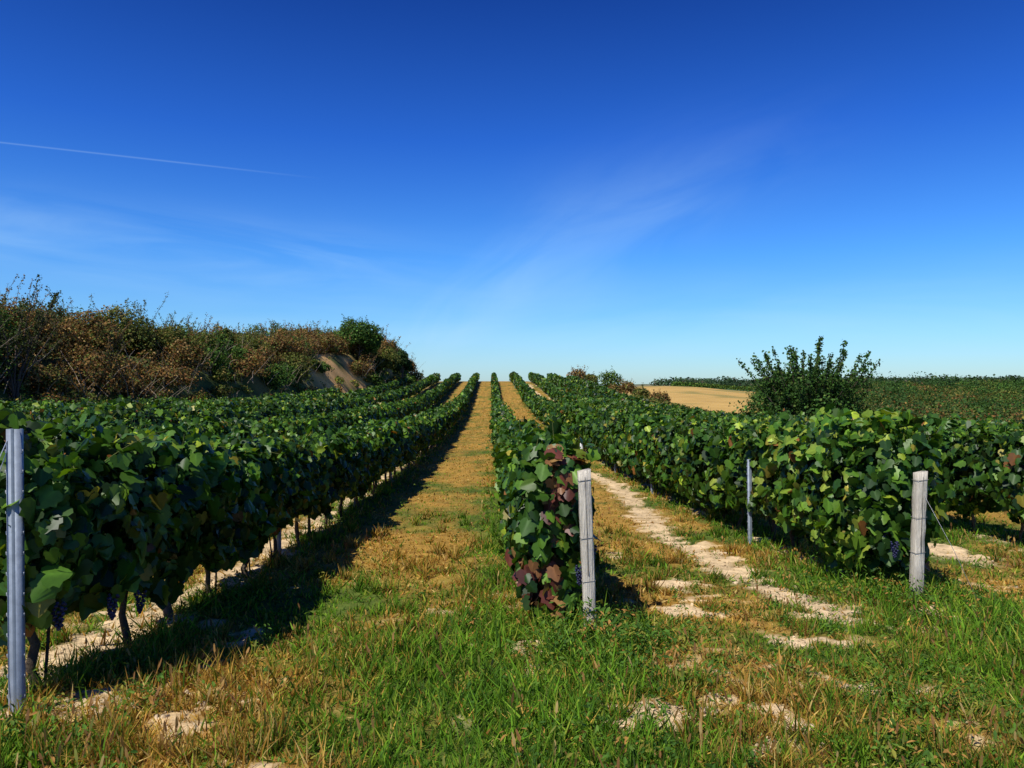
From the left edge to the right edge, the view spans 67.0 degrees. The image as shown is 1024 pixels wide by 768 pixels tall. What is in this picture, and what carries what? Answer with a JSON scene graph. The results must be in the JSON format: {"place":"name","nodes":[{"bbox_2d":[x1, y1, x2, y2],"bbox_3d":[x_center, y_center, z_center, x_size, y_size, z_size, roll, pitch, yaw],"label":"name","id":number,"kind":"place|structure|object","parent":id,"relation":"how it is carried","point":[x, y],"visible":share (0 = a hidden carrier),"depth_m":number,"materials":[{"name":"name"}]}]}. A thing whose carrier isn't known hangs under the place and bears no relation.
{"place":"outdoors","nodes":[
{"label":"outdoors","id":0,"kind":"place"},
{"bbox_2d":[0,352,1023,767],"bbox_3d":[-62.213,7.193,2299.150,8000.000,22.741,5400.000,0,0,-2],"label":"ground","id":1,"kind":"structure","parent":0,"point":[712,398],"depth_m":8.16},
{"bbox_2d":[5,429,25,712],"bbox_3d":[-2.431,0.980,3.790,0.101,1.520,0.044,0,0,-2],"label":"metal trellis post","id":2,"kind":"object","parent":1,"relation":"on","point":[15,575],"visible":0.99,"depth_m":3.77,"materials":[{"name":"grey metal"}]},
{"bbox_2d":[0,441,6,470],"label":"guy wire","id":3,"kind":"object","parent":2,"relation":"attached to","point":[4,456],"visible":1,"depth_m":3.76,"materials":[{"name":"grey metal"}]},
{"bbox_2d":[0,274,67,401],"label":"sparse tree","id":4,"kind":"object","parent":1,"relation":"on","point":[13,384],"visible":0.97,"depth_m":33.30,"materials":[{"name":"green plant"}]},
{"bbox_2d":[36,394,187,404],"bbox_3d":[-18.055,1.171,27.495,1.370,2.192,32.367,0,0,-2],"label":"vine row","id":5,"kind":"object","parent":1,"relation":"on","point":[131,399],"visible":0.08,"depth_m":36.06,"materials":[{"name":"green plant"}]},
{"bbox_2d":[0,387,339,412],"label":"vine row","id":6,"kind":"object","parent":1,"relation":"on","point":[83,403],"visible":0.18,"depth_m":41.92,"materials":[{"name":"green plant"}]},
{"bbox_2d":[0,376,409,420],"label":"vine row","id":7,"kind":"object","parent":1,"relation":"on","point":[232,403],"visible":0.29,"depth_m":34.84,"materials":[{"name":"green plant"}]},
{"bbox_2d":[0,274,424,405],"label":"hillside shrubs","id":8,"kind":"object","parent":1,"relation":"on","point":[108,338],"visible":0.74,"depth_m":48.08,"materials":[{"name":"brown plant"}]},
{"bbox_2d":[10,372,440,430],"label":"vine row","id":9,"kind":"object","parent":1,"relation":"on","point":[262,410],"visible":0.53,"depth_m":24.67,"materials":[{"name":"green plant"}]},
{"bbox_2d":[0,372,479,688],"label":"vine row","id":10,"kind":"object","parent":1,"relation":"on","point":[121,510],"visible":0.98,"depth_m":5.11,"materials":[{"name":"green plant"}]},
{"bbox_2d":[51,601,66,630],"bbox_3d":[-2.307,1.182,3.935,0.074,0.151,0.073,0,0,-2],"label":"grape cluster","id":11,"kind":"object","parent":10,"relation":"attached to","point":[58,625],"visible":1,"depth_m":3.93,"materials":[{"name":"purple food"}]},
{"bbox_2d":[106,594,119,620],"bbox_3d":[-2.216,1.238,4.289,0.071,0.147,0.078,0,0,-2],"label":"grape cluster","id":12,"kind":"object","parent":10,"relation":"attached to","point":[112,611],"visible":1,"depth_m":4.28,"materials":[{"name":"purple food"}]},
{"bbox_2d":[133,590,146,613],"bbox_3d":[-2.276,1.336,4.742,0.079,0.147,0.070,0,0,-2],"label":"grape cluster","id":13,"kind":"object","parent":10,"relation":"attached to","point":[139,607],"visible":0.98,"depth_m":4.73,"materials":[{"name":"purple food"}]},
{"bbox_2d":[25,373,460,442],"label":"vine row","id":14,"kind":"object","parent":1,"relation":"on","point":[222,427],"visible":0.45,"depth_m":20.99,"materials":[{"name":"green plant"}]},
{"bbox_2d":[276,530,281,553],"bbox_3d":[-2.698,1.400,8.944,0.080,1.420,0.044,0,0,-2],"label":"metal trellis post","id":15,"kind":"object","parent":1,"relation":"on","point":[278,537],"visible":0.08,"depth_m":8.93,"materials":[{"name":"grey metal"}]},
{"bbox_2d":[336,314,384,359],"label":"tree","id":16,"kind":"object","parent":1,"relation":"on","point":[360,331],"visible":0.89,"depth_m":90.38,"materials":[{"name":"green plant"}]},
{"bbox_2d":[372,343,400,371],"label":"tree","id":17,"kind":"object","parent":1,"relation":"on","point":[389,359],"visible":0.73,"depth_m":95.62,"materials":[{"name":"green plant"}]},
{"bbox_2d":[392,350,413,377],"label":"tree","id":18,"kind":"object","parent":1,"relation":"on","point":[405,362],"visible":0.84,"depth_m":99.35,"materials":[{"name":"green plant"}]},
{"bbox_2d":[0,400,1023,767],"bbox_3d":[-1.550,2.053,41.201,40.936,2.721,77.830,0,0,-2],"label":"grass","id":19,"kind":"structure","parent":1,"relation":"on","point":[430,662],"depth_m":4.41,"materials":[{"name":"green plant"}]},
{"bbox_2d":[4,493,1022,767],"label":"soil clods","id":20,"kind":"object","parent":1,"relation":"on","point":[76,695],"visible":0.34,"depth_m":5.51,"materials":[{"name":"beige soil"}]},
{"bbox_2d":[478,372,600,625],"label":"vine row","id":21,"kind":"object","parent":1,"relation":"on","point":[537,467],"visible":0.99,"depth_m":5.61,"materials":[{"name":"green plant"}]},
{"bbox_2d":[575,565,581,585],"bbox_3d":[0.476,1.342,5.435,0.067,0.149,0.075,0,0,-44],"label":"grape cluster","id":22,"kind":"object","parent":21,"relation":"attached to","point":[579,577],"visible":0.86,"depth_m":5.42,"materials":[{"name":"purple food"}]},
{"bbox_2d":[594,545,596,562],"bbox_3d":[0.570,1.224,5.514,0.076,0.150,0.067,0,0,45],"label":"grape cluster","id":23,"kind":"object","parent":21,"relation":"attached to","point":[595,547],"visible":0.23,"depth_m":5.50,"materials":[{"name":"purple food"}]},
{"bbox_2d":[566,366,587,378],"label":"shrub","id":24,"kind":"object","parent":1,"relation":"on","point":[580,373],"visible":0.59,"depth_m":127.91,"materials":[{"name":"brown plant"}]},
{"bbox_2d":[577,468,596,631],"bbox_3d":[0.525,1.253,5.383,0.141,1.334,0.111,0,0,-2],"label":"wooden post","id":25,"kind":"object","parent":1,"relation":"on","point":[584,479],"visible":0.82,"depth_m":5.34,"materials":[{"name":"grey wood"}]},
{"bbox_2d":[582,371,597,382],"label":"shrub","id":26,"kind":"object","parent":1,"relation":"on","point":[591,377],"visible":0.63,"depth_m":125.75,"materials":[{"name":"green plant"}]},
{"bbox_2d":[595,368,627,390],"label":"shrub","id":27,"kind":"object","parent":1,"relation":"on","point":[609,380],"visible":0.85,"depth_m":121.75,"materials":[{"name":"green plant"}]},
{"bbox_2d":[608,378,635,393],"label":"shrub","id":28,"kind":"object","parent":1,"relation":"on","point":[627,387],"visible":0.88,"depth_m":112.47,"materials":[{"name":"brown plant"}]},
{"bbox_2d":[632,384,650,398],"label":"shrub","id":29,"kind":"object","parent":1,"relation":"on","point":[642,391],"visible":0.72,"depth_m":104.34,"materials":[{"name":"green plant"}]},
{"bbox_2d":[648,389,670,401],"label":"shrub","id":30,"kind":"object","parent":1,"relation":"on","point":[663,396],"visible":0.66,"depth_m":99.77,"materials":[{"name":"brown plant"}]},
{"bbox_2d":[633,395,708,411],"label":"grapevines","id":31,"kind":"object","parent":1,"relation":"on","point":[653,399],"visible":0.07,"depth_m":88.73,"materials":[{"name":"green plant"}]},
{"bbox_2d":[671,381,759,390],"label":"distant vineyard","id":32,"kind":"object","parent":1,"relation":"on","point":[711,385],"visible":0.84,"depth_m":302.48,"materials":[{"name":"green plant"}]},
{"bbox_2d":[509,371,955,579],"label":"vine row","id":33,"kind":"object","parent":1,"relation":"on","point":[823,478],"visible":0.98,"depth_m":8.14,"materials":[{"name":"green plant"}]},
{"bbox_2d":[890,541,899,557],"bbox_3d":[3.320,1.436,6.711,0.073,0.150,0.073,0,0,-2],"label":"grape cluster","id":34,"kind":"object","parent":33,"relation":"attached to","point":[894,552],"visible":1,"depth_m":6.70,"materials":[{"name":"purple food"}]},
{"bbox_2d":[747,459,752,543],"bbox_3d":[3.010,1.554,9.798,0.080,1.200,0.044,0,0,-2],"label":"metal trellis post","id":35,"kind":"object","parent":1,"relation":"on","point":[749,489],"visible":0.81,"depth_m":9.78,"materials":[{"name":"grey metal"}]},
{"bbox_2d":[528,372,1023,545],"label":"vine row","id":36,"kind":"object","parent":1,"relation":"on","point":[980,460],"visible":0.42,"depth_m":10.36,"materials":[{"name":"green plant"}]},
{"bbox_2d":[546,373,1023,431],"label":"vine row","id":37,"kind":"object","parent":1,"relation":"on","point":[566,383],"visible":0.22,"depth_m":60.94,"materials":[{"name":"green plant"}]},
{"bbox_2d":[566,375,1023,425],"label":"vine row","id":38,"kind":"object","parent":1,"relation":"on","point":[597,387],"visible":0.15,"depth_m":75.83,"materials":[{"name":"green plant"}]},
{"bbox_2d":[736,336,880,419],"bbox_3d":[12.703,0.582,33.212,6.227,5.283,5.915,0,0,-2],"label":"fruit tree","id":39,"kind":"object","parent":1,"relation":"on","point":[797,393],"visible":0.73,"depth_m":32.52,"materials":[{"name":"green plant"}]},
{"bbox_2d":[649,374,1023,388],"bbox_3d":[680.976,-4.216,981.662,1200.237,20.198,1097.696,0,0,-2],"label":"distant woods","id":40,"kind":"object","parent":1,"relation":"on","point":[728,381],"visible":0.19,"depth_m":623.63,"materials":[{"name":"green plant"}]},
{"bbox_2d":[729,371,1023,424],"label":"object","id":41,"kind":"object","parent":1,"relation":"on","point":[989,396],"visible":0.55,"depth_m":169.66,"materials":[{"name":"green plant"}]},
{"bbox_2d":[806,373,1023,386],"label":"hedgerow","id":42,"kind":"object","parent":1,"relation":"on","point":[1013,378],"visible":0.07,"depth_m":318.00,"materials":[{"name":"green plant"}]},
{"bbox_2d":[909,471,928,595],"bbox_3d":[3.478,1.366,6.628,0.121,1.252,0.122,0,0,-2],"label":"wooden post","id":43,"kind":"object","parent":1,"relation":"on","point":[920,479],"visible":0.88,"depth_m":6.59,"materials":[{"name":"grey wood"}]},
{"bbox_2d":[924,495,980,606],"bbox_3d":[3.582,1.336,6.322,0.007,0.985,0.678,0,0,-17],"label":"guy wire","id":44,"kind":"object","parent":43,"relation":"attached to","point":[953,550],"visible":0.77,"depth_m":6.29,"materials":[{"name":"grey metal"}]},
{"bbox_2d":[0,0,1023,384],"label":"sky","id":45,"kind":"structure","parent":0,"point":[644,191],"materials":[{"name":"blue"}]}
]}

